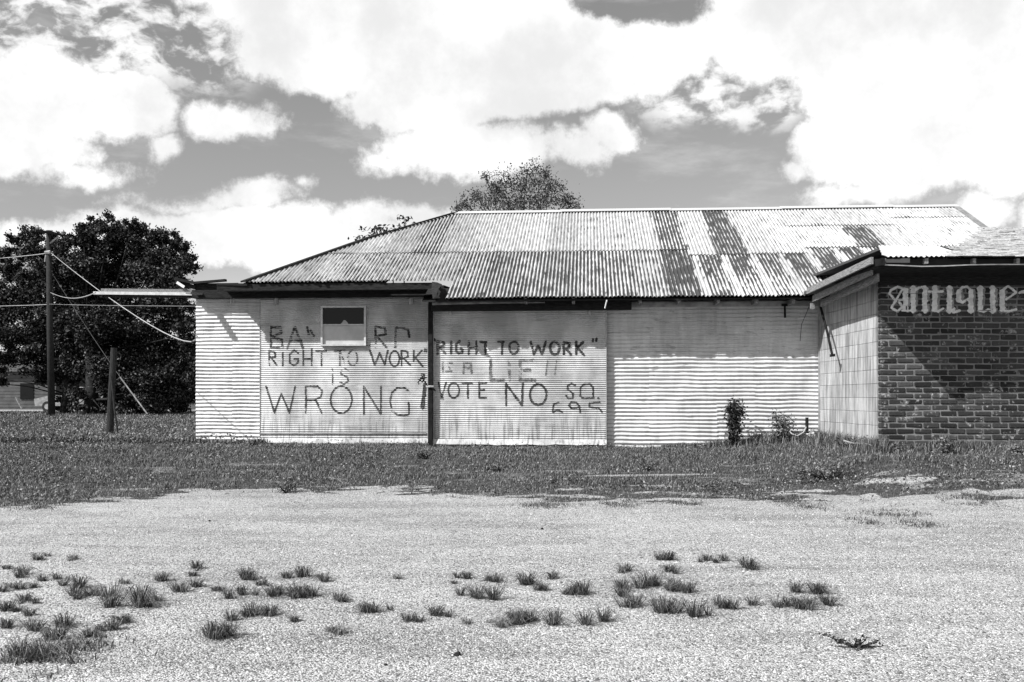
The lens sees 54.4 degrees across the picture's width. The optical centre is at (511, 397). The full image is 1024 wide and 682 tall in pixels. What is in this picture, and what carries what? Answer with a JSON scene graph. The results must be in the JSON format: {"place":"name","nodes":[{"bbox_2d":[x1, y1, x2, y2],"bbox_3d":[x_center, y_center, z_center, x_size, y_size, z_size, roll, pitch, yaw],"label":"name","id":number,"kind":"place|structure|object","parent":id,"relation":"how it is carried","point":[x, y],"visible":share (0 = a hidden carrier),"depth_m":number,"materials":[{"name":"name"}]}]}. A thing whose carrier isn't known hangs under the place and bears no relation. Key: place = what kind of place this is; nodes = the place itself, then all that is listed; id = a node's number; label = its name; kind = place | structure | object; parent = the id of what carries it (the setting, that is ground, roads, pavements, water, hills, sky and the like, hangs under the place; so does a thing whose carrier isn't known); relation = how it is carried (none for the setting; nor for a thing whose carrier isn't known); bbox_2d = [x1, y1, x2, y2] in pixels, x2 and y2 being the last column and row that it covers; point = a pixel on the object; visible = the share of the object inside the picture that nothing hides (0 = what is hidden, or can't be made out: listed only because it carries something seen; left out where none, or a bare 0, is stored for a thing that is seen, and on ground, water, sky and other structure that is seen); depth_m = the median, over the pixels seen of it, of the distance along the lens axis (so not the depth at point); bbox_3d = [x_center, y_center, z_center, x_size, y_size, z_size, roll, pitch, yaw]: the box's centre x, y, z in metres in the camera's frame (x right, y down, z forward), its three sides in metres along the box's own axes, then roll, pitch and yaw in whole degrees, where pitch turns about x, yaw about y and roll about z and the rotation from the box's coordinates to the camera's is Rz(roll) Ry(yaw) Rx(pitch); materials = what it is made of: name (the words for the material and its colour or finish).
{"place":"outdoors","nodes":[
{"label":"outdoors","id":0,"kind":"place"},
{"bbox_2d":[0,410,267,443],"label":"field grass","id":1,"kind":"structure","parent":0,"point":[16,414],"depth_m":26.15,"materials":[{"name":"plant"}]},
{"bbox_2d":[0,399,1023,681],"bbox_3d":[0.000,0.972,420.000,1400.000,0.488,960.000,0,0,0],"label":"ground","id":2,"kind":"structure","parent":0,"point":[362,539],"depth_m":6.97,"materials":[{"name":"gravel"}]},
{"bbox_2d":[0,598,29,611],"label":"grass tuft","id":3,"kind":"object","parent":2,"relation":"on","point":[4,606],"visible":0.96,"depth_m":5.57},
{"bbox_2d":[0,580,30,592],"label":"grass tuft","id":4,"kind":"object","parent":2,"relation":"on","point":[15,586],"visible":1,"depth_m":6.18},
{"bbox_2d":[2,564,39,577],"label":"grass tuft","id":5,"kind":"object","parent":2,"relation":"on","point":[23,572],"visible":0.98,"depth_m":6.62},
{"bbox_2d":[6,605,42,616],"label":"grass tuft","id":6,"kind":"object","parent":2,"relation":"on","point":[27,612],"visible":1,"depth_m":5.48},
{"bbox_2d":[5,591,45,603],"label":"grass tuft","id":7,"kind":"object","parent":2,"relation":"on","point":[27,596],"visible":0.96,"depth_m":5.82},
{"bbox_2d":[0,614,60,633],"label":"grass tuft","id":8,"kind":"object","parent":2,"relation":"on","point":[34,626],"visible":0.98,"depth_m":5.13,"materials":[{"name":"plant"}]},
{"bbox_2d":[6,502,62,512],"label":"grass mat","id":9,"kind":"object","parent":2,"relation":"on","point":[40,507],"depth_m":10.77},
{"bbox_2d":[22,551,52,559],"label":"grass tuft","id":10,"kind":"object","parent":2,"relation":"on","point":[36,557],"visible":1,"depth_m":7.37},
{"bbox_2d":[0,634,78,667],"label":"grass tuft","id":11,"kind":"object","parent":2,"relation":"on","point":[35,650],"visible":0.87,"depth_m":4.55,"materials":[{"name":"plant"}]},
{"bbox_2d":[0,224,83,413],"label":"broadleaf tree","id":12,"kind":"object","parent":2,"relation":"on","point":[31,337],"visible":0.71,"depth_m":51.41,"materials":[{"name":"black plant"}]},
{"bbox_2d":[0,351,85,408],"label":"house","id":13,"kind":"structure","parent":2,"relation":"on","point":[26,396],"depth_m":75.99,"materials":[{"name":"grey"}]},
{"bbox_2d":[20,383,33,398],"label":"window","id":14,"kind":"structure","parent":13,"relation":"in","point":[25,392],"depth_m":75.93,"materials":[{"name":"grey glass"}]},
{"bbox_2d":[33,572,63,581],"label":"grass tuft","id":15,"kind":"object","parent":2,"relation":"on","point":[56,577],"visible":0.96,"depth_m":6.51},
{"bbox_2d":[35,226,64,415],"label":"utility pole","id":16,"kind":"object","parent":2,"relation":"on","point":[50,357],"visible":0.95,"depth_m":44.89,"materials":[{"name":"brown wood"}]},
{"bbox_2d":[54,255,195,341],"bbox_3d":[-13.279,-3.787,31.877,0.175,5.387,29.599,0,0,-30],"label":"cable","id":17,"kind":"object","parent":16,"relation":"attached to","point":[132,313],"visible":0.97,"depth_m":25.42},
{"bbox_2d":[41,611,79,627],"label":"grass tuft","id":18,"kind":"object","parent":2,"relation":"on","point":[65,620],"visible":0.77,"depth_m":5.21,"materials":[{"name":"plant"}]},
{"bbox_2d":[34,387,103,410],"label":"parked car","id":19,"kind":"object","parent":2,"relation":"on","point":[42,402],"visible":0.17,"depth_m":59.15,"materials":[{"name":"grey metal"}]},
{"bbox_2d":[28,623,118,641],"bbox_3d":[-2.193,1.165,4.941,0.480,0.083,0.354,0,0,0],"label":"grass tuft","id":20,"kind":"object","parent":2,"relation":"on","point":[54,634],"visible":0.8,"depth_m":4.96,"materials":[{"name":"plant"}]},
{"bbox_2d":[0,648,147,681],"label":"grass mat","id":21,"kind":"object","parent":2,"relation":"on","point":[17,661],"depth_m":4.49,"materials":[{"name":"plant"}]},
{"bbox_2d":[57,584,90,599],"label":"grass tuft","id":22,"kind":"object","parent":2,"relation":"on","point":[73,594],"visible":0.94,"depth_m":5.97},
{"bbox_2d":[55,574,104,587],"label":"grass tuft","id":23,"kind":"object","parent":2,"relation":"on","point":[80,582],"visible":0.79,"depth_m":6.24,"materials":[{"name":"plant"}]},
{"bbox_2d":[4,632,160,662],"bbox_3d":[-2.023,1.180,4.743,0.844,0.052,0.493,0,0,34],"label":"grass mat","id":24,"kind":"object","parent":2,"relation":"on","point":[82,640],"depth_m":4.78,"materials":[{"name":"plant"}]},
{"bbox_2d":[75,584,116,597],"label":"grass tuft","id":25,"kind":"object","parent":2,"relation":"on","point":[92,590],"visible":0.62,"depth_m":5.98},
{"bbox_2d":[84,617,125,630],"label":"grass tuft","id":26,"kind":"object","parent":2,"relation":"on","point":[114,625],"visible":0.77,"depth_m":5.14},
{"bbox_2d":[106,348,118,433],"bbox_3d":[-8.765,-0.106,21.953,0.437,1.999,0.191,0,0,26],"label":"short post","id":27,"kind":"object","parent":2,"relation":"on","point":[111,410],"visible":0.79,"depth_m":21.93,"materials":[{"name":"grey wood"}]},
{"bbox_2d":[39,208,203,413],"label":"broadleaf tree","id":28,"kind":"object","parent":2,"relation":"on","point":[138,261],"visible":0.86,"depth_m":48.95,"materials":[{"name":"black plant"}]},
{"bbox_2d":[101,613,147,623],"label":"grass tuft","id":29,"kind":"object","parent":2,"relation":"on","point":[127,618],"visible":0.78,"depth_m":5.30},
{"bbox_2d":[74,577,175,611],"bbox_3d":[-2.196,1.112,5.667,0.565,0.170,0.560,0,0,25],"label":"grass tuft","id":30,"kind":"object","parent":2,"relation":"on","point":[141,600],"visible":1,"depth_m":5.65,"materials":[{"name":"plant"}]},
{"bbox_2d":[121,587,171,601],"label":"grass tuft","id":31,"kind":"object","parent":2,"relation":"on","point":[159,597],"visible":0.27,"depth_m":5.84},
{"bbox_2d":[146,570,175,581],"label":"grass tuft","id":32,"kind":"object","parent":2,"relation":"on","point":[163,576],"visible":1,"depth_m":6.48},
{"bbox_2d":[158,578,195,594],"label":"grass tuft","id":33,"kind":"object","parent":2,"relation":"on","point":[180,588],"visible":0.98,"depth_m":6.13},
{"bbox_2d":[184,577,211,586],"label":"grass tuft","id":34,"kind":"object","parent":2,"relation":"on","point":[198,583],"visible":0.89,"depth_m":6.31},
{"bbox_2d":[185,559,211,570],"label":"grass tuft","id":35,"kind":"object","parent":2,"relation":"on","point":[197,566],"visible":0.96,"depth_m":7.00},
{"bbox_2d":[170,617,256,643],"bbox_3d":[-1.470,1.151,4.956,0.478,0.102,0.451,0,0,0],"label":"grass tuft","id":36,"kind":"object","parent":2,"relation":"on","point":[216,631],"visible":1,"depth_m":4.94,"materials":[{"name":"plant"}]},
{"bbox_2d":[207,584,263,600],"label":"grass tuft","id":37,"kind":"object","parent":2,"relation":"on","point":[240,590],"visible":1,"depth_m":5.99,"materials":[{"name":"plant"}]},
{"bbox_2d":[215,607,259,621],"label":"grass tuft","id":38,"kind":"object","parent":2,"relation":"on","point":[244,614],"visible":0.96,"depth_m":5.39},
{"bbox_2d":[227,564,272,580],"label":"grass tuft","id":39,"kind":"object","parent":2,"relation":"on","point":[248,574],"visible":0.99,"depth_m":6.57,"materials":[{"name":"plant"}]},
{"bbox_2d":[232,600,288,619],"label":"grass tuft","id":40,"kind":"object","parent":2,"relation":"on","point":[268,612],"visible":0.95,"depth_m":5.48,"materials":[{"name":"plant"}]},
{"bbox_2d":[249,579,271,585],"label":"grass tuft","id":41,"kind":"object","parent":2,"relation":"on","point":[262,582],"visible":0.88,"depth_m":6.36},
{"bbox_2d":[249,581,291,598],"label":"grass tuft","id":42,"kind":"object","parent":2,"relation":"on","point":[276,591],"visible":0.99,"depth_m":5.99,"materials":[{"name":"plant"}]},
{"bbox_2d":[277,570,293,578],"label":"grass tuft","id":43,"kind":"object","parent":2,"relation":"on","point":[286,574],"visible":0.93,"depth_m":6.62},
{"bbox_2d":[265,475,308,492],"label":"weed clump","id":44,"kind":"object","parent":2,"relation":"on","point":[292,484],"visible":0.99,"depth_m":12.20,"materials":[{"name":"grey plant"}]},
{"bbox_2d":[281,586,305,599],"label":"grass tuft","id":45,"kind":"object","parent":2,"relation":"on","point":[292,595],"visible":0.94,"depth_m":5.93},
{"bbox_2d":[283,564,317,577],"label":"grass tuft","id":46,"kind":"object","parent":2,"relation":"on","point":[300,572],"visible":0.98,"depth_m":6.66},
{"bbox_2d":[282,580,332,597],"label":"grass tuft","id":47,"kind":"object","parent":2,"relation":"on","point":[308,592],"visible":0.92,"depth_m":5.98,"materials":[{"name":"plant"}]},
{"bbox_2d":[311,572,340,582],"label":"grass tuft","id":48,"kind":"object","parent":2,"relation":"on","point":[323,578],"visible":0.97,"depth_m":6.49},
{"bbox_2d":[317,623,351,636],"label":"grass tuft","id":49,"kind":"object","parent":2,"relation":"on","point":[338,630],"visible":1,"depth_m":5.05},
{"bbox_2d":[329,590,357,602],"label":"grass tuft","id":50,"kind":"object","parent":2,"relation":"on","point":[338,596],"visible":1,"depth_m":5.88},
{"bbox_2d":[344,600,397,613],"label":"grass tuft","id":51,"kind":"object","parent":2,"relation":"on","point":[367,608],"visible":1,"depth_m":5.57,"materials":[{"name":"plant"}]},
{"bbox_2d":[395,612,427,622],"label":"grass tuft","id":52,"kind":"object","parent":2,"relation":"on","point":[410,618],"visible":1,"depth_m":5.33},
{"bbox_2d":[410,449,439,458],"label":"weed clump","id":53,"kind":"object","parent":2,"relation":"on","point":[422,455],"visible":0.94,"depth_m":15.15,"materials":[{"name":"grey plant"}]},
{"bbox_2d":[415,601,460,618],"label":"grass tuft","id":54,"kind":"object","parent":2,"relation":"on","point":[438,610],"visible":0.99,"depth_m":5.48,"materials":[{"name":"plant"}]},
{"bbox_2d":[448,570,480,578],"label":"grass tuft","id":55,"kind":"object","parent":2,"relation":"on","point":[465,575],"visible":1,"depth_m":6.59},
{"bbox_2d":[446,581,518,600],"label":"grass tuft","id":56,"kind":"object","parent":2,"relation":"on","point":[494,595],"visible":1,"depth_m":5.94,"materials":[{"name":"plant"}]},
{"bbox_2d":[456,615,517,629],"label":"grass tuft","id":57,"kind":"object","parent":2,"relation":"on","point":[503,623],"visible":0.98,"depth_m":5.24,"materials":[{"name":"plant"}]},
{"bbox_2d":[480,573,508,583],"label":"grass tuft","id":58,"kind":"object","parent":2,"relation":"on","point":[492,578],"visible":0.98,"depth_m":6.48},
{"bbox_2d":[483,463,513,470],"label":"weed clump","id":59,"kind":"object","parent":2,"relation":"on","point":[495,468],"visible":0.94,"depth_m":13.96,"materials":[{"name":"grey plant"}]},
{"bbox_2d":[0,423,1023,507],"bbox_3d":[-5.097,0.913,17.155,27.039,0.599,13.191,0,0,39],"label":"ground weeds","id":60,"kind":"object","parent":2,"relation":"on","point":[88,472],"visible":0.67,"depth_m":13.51,"materials":[{"name":"grey plant"}]},
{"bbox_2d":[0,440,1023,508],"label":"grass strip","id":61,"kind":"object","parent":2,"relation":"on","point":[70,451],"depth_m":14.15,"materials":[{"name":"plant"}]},
{"bbox_2d":[449,156,584,212],"bbox_3d":[0.149,-3.139,28.976,3.960,8.139,2.508,0,0,0],"label":"open crowned tree","id":62,"kind":"object","parent":2,"relation":"on","point":[502,195],"visible":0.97,"depth_m":28.94,"materials":[{"name":"grey plant"}]},
{"bbox_2d":[508,570,547,586],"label":"grass tuft","id":63,"kind":"object","parent":2,"relation":"on","point":[528,581],"visible":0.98,"depth_m":6.38,"materials":[{"name":"plant"}]},
{"bbox_2d":[524,581,554,590],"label":"grass tuft","id":64,"kind":"object","parent":2,"relation":"on","point":[541,587],"visible":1,"depth_m":6.18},
{"bbox_2d":[510,500,582,511],"bbox_3d":[0.371,1.180,10.934,0.830,0.051,0.939,0,0,26],"label":"grass mat","id":65,"kind":"object","parent":2,"relation":"on","point":[542,504],"depth_m":10.98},
{"bbox_2d":[487,603,620,627],"bbox_3d":[0.256,1.154,5.309,0.812,0.106,0.447,0,0,0],"label":"grass tuft","id":66,"kind":"object","parent":2,"relation":"on","point":[522,617],"visible":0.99,"depth_m":5.29,"materials":[{"name":"plant"}]},
{"bbox_2d":[544,570,568,579],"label":"grass tuft","id":67,"kind":"object","parent":2,"relation":"on","point":[552,575],"visible":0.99,"depth_m":6.58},
{"bbox_2d":[560,584,578,597],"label":"grass tuft","id":68,"kind":"object","parent":2,"relation":"on","point":[568,592],"visible":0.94,"depth_m":6.04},
{"bbox_2d":[192,204,986,446],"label":"tin building","id":69,"kind":"structure","parent":2,"relation":"on","point":[637,327],"depth_m":18.32,"materials":[{"name":"grey metal"}]},
{"bbox_2d":[93,288,195,297],"bbox_3d":[-6.712,-1.994,19.002,2.602,0.192,0.135,0,0,5],"label":"gutter","id":70,"kind":"object","parent":69,"relation":"attached to","point":[152,293],"visible":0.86,"depth_m":18.98,"materials":[{"name":"white metal"}]},
{"bbox_2d":[174,277,233,303],"bbox_3d":[-5.792,-2.026,18.737,1.280,0.509,0.628,0,0,0],"label":"broken eave board","id":71,"kind":"object","parent":69,"relation":"attached to","point":[204,285],"visible":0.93,"depth_m":18.89,"materials":[{"name":"grey wood"}]},
{"bbox_2d":[259,298,427,443],"bbox_3d":[-3.174,-0.501,18.728,3.220,2.753,0.109,0,0,4],"label":"door","id":72,"kind":"structure","parent":69,"relation":"in","point":[309,391],"depth_m":18.73,"materials":[{"name":"metal"}]},
{"bbox_2d":[320,306,366,345],"bbox_3d":[-3.164,-1.349,18.693,0.869,0.750,0.068,0,0,4],"label":"window","id":73,"kind":"structure","parent":69,"relation":"in","point":[355,334],"depth_m":18.70,"materials":[{"name":"grey glass"}]},
{"bbox_2d":[358,224,394,282],"bbox_3d":[-3.220,-2.930,23.292,0.820,2.261,0.640,0,0,-24],"label":"leafy shoot","id":74,"kind":"object","parent":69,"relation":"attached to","point":[377,228],"visible":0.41,"depth_m":23.25,"materials":[{"name":"grey plant"}]},
{"bbox_2d":[433,310,606,444],"bbox_3d":[0.128,-0.357,17.487,3.058,2.405,0.110,0,0,4],"label":"door","id":75,"kind":"structure","parent":69,"relation":"in","point":[506,377],"depth_m":17.48,"materials":[{"name":"metal"}]},
{"bbox_2d":[560,579,634,597],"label":"grass tuft","id":76,"kind":"object","parent":2,"relation":"on","point":[581,589],"visible":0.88,"depth_m":6.02,"materials":[{"name":"plant"}]},
{"bbox_2d":[585,498,655,508],"bbox_3d":[1.178,1.177,11.107,0.837,0.050,0.899,0,0,0],"label":"grass mat","id":77,"kind":"object","parent":2,"relation":"on","point":[621,504],"depth_m":11.05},
{"bbox_2d":[607,576,638,590],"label":"grass tuft","id":78,"kind":"object","parent":2,"relation":"on","point":[621,584],"visible":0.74,"depth_m":6.22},
{"bbox_2d":[613,562,638,573],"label":"grass tuft","id":79,"kind":"object","parent":2,"relation":"on","point":[625,568],"visible":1,"depth_m":6.80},
{"bbox_2d":[605,591,649,608],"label":"grass tuft","id":80,"kind":"object","parent":2,"relation":"on","point":[634,603],"visible":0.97,"depth_m":5.71,"materials":[{"name":"plant"}]},
{"bbox_2d":[635,459,662,470],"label":"weed clump","id":81,"kind":"object","parent":2,"relation":"on","point":[648,467],"visible":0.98,"depth_m":14.00,"materials":[{"name":"grey plant"}]},
{"bbox_2d":[619,568,687,589],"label":"grass tuft","id":82,"kind":"object","parent":2,"relation":"on","point":[646,582],"visible":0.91,"depth_m":6.30,"materials":[{"name":"plant"}]},
{"bbox_2d":[649,549,678,559],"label":"grass tuft","id":83,"kind":"object","parent":2,"relation":"on","point":[661,556],"visible":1,"depth_m":7.32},
{"bbox_2d":[621,589,725,618],"bbox_3d":[0.890,1.132,5.520,0.658,0.144,0.496,0,0,38],"label":"grass tuft","id":84,"kind":"object","parent":2,"relation":"on","point":[665,606],"visible":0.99,"depth_m":5.49,"materials":[{"name":"plant"}]},
{"bbox_2d":[658,563,690,573],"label":"grass tuft","id":85,"kind":"object","parent":2,"relation":"on","point":[671,568],"visible":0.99,"depth_m":6.79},
{"bbox_2d":[654,579,708,596],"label":"grass tuft","id":86,"kind":"object","parent":2,"relation":"on","point":[683,588],"visible":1,"depth_m":6.13,"materials":[{"name":"plant"}]},
{"bbox_2d":[663,496,721,506],"bbox_3d":[2.041,1.174,11.271,0.672,0.053,0.872,0,0,0],"label":"grass mat","id":87,"kind":"object","parent":2,"relation":"on","point":[694,503],"depth_m":11.16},
{"bbox_2d":[692,552,733,562],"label":"grass tuft","id":88,"kind":"object","parent":2,"relation":"on","point":[724,557],"visible":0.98,"depth_m":7.27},
{"bbox_2d":[701,594,767,611],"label":"grass tuft","id":89,"kind":"object","parent":2,"relation":"on","point":[728,604],"visible":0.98,"depth_m":5.67,"materials":[{"name":"plant"}]},
{"bbox_2d":[721,395,751,445],"bbox_3d":[3.800,0.403,16.905,0.547,0.903,0.374,0,0,0],"label":"shrub","id":90,"kind":"object","parent":2,"relation":"on","point":[734,411],"visible":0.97,"depth_m":16.87,"materials":[{"name":"black plant"}]},
{"bbox_2d":[726,555,767,571],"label":"grass tuft","id":91,"kind":"object","parent":2,"relation":"on","point":[750,564],"visible":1,"depth_m":6.91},
{"bbox_2d":[763,408,797,442],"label":"shrub","id":92,"kind":"object","parent":2,"relation":"on","point":[784,426],"visible":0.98,"depth_m":16.78,"materials":[{"name":"grey plant"}]},
{"bbox_2d":[758,593,829,610],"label":"grass tuft","id":93,"kind":"object","parent":2,"relation":"on","point":[797,603],"visible":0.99,"depth_m":5.65,"materials":[{"name":"plant"}]},
{"bbox_2d":[776,579,836,594],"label":"grass tuft","id":94,"kind":"object","parent":2,"relation":"on","point":[817,589],"visible":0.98,"depth_m":6.05,"materials":[{"name":"plant"}]},
{"bbox_2d":[772,500,840,512],"bbox_3d":[3.227,1.183,10.949,0.724,0.051,1.039,0,0,0],"label":"grass mat","id":95,"kind":"object","parent":2,"relation":"on","point":[808,507],"depth_m":10.89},
{"bbox_2d":[799,593,848,606],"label":"grass tuft","id":96,"kind":"object","parent":2,"relation":"on","point":[828,601],"visible":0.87,"depth_m":5.72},
{"bbox_2d":[778,451,876,483],"bbox_3d":[4.053,0.964,12.882,1.205,0.573,1.042,0,0,0],"label":"weed clump","id":97,"kind":"object","parent":2,"relation":"on","point":[833,473],"visible":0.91,"depth_m":12.85,"materials":[{"name":"grey plant"}]},
{"bbox_2d":[834,434,867,448],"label":"weed clump","id":98,"kind":"object","parent":2,"relation":"on","point":[843,442],"visible":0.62,"depth_m":14.59,"materials":[{"name":"grey plant"}]},
{"bbox_2d":[819,631,883,649],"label":"creeping weed","id":99,"kind":"object","parent":2,"relation":"on","point":[858,643],"visible":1,"depth_m":4.74,"materials":[{"name":"grey plant"}]},
{"bbox_2d":[836,515,883,526],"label":"grass mat","id":100,"kind":"object","parent":2,"relation":"on","point":[867,521],"depth_m":9.52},
{"bbox_2d":[825,507,932,517],"bbox_3d":[3.872,1.182,10.246,1.028,0.054,0.809,0,0,-15],"label":"grass mat","id":101,"kind":"object","parent":2,"relation":"on","point":[899,515],"depth_m":10.16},
{"bbox_2d":[889,441,905,451],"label":"weed clump","id":102,"kind":"object","parent":2,"relation":"on","point":[897,445],"visible":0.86,"depth_m":14.09,"materials":[{"name":"grey plant"}]},
{"bbox_2d":[804,227,1023,448],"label":"brick building","id":103,"kind":"structure","parent":2,"relation":"on","point":[927,343],"depth_m":14.40,"materials":[{"name":"brick"}]},
{"bbox_2d":[819,307,834,356],"bbox_3d":[5.160,-1.098,16.357,0.072,0.888,0.817,0,0,2],"label":"awning arm","id":104,"kind":"object","parent":103,"relation":"attached to","point":[827,334],"visible":0.94,"depth_m":16.29},
{"bbox_2d":[874,517,962,528],"bbox_3d":[3.809,1.175,9.413,0.558,0.053,0.890,0,0,-17],"label":"grass mat","id":105,"kind":"object","parent":2,"relation":"on","point":[926,523],"depth_m":9.34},
{"bbox_2d":[934,434,955,453],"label":"weed clump","id":106,"kind":"object","parent":2,"relation":"on","point":[945,444],"visible":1,"depth_m":13.85,"materials":[{"name":"grey plant"}]},
{"bbox_2d":[935,491,1013,507],"bbox_3d":[5.166,1.138,11.133,0.752,0.124,0.878,0,0,-40],"label":"grass mat","id":107,"kind":"object","parent":2,"relation":"on","point":[977,498],"depth_m":11.22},
{"bbox_2d":[1007,443,1023,453],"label":"weed clump","id":108,"kind":"object","parent":2,"relation":"on","point":[1018,448],"visible":0.93,"depth_m":13.87,"materials":[{"name":"grey plant"}]},
{"bbox_2d":[0,0,1023,350],"label":"sky","id":109,"kind":"structure","parent":0,"point":[265,133],"materials":[{"name":"white"}]},
{"bbox_2d":[661,428,1022,454],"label":"tall grass","id":110,"kind":"structure","parent":0,"point":[828,438],"depth_m":15.43,"materials":[{"name":"plant"}]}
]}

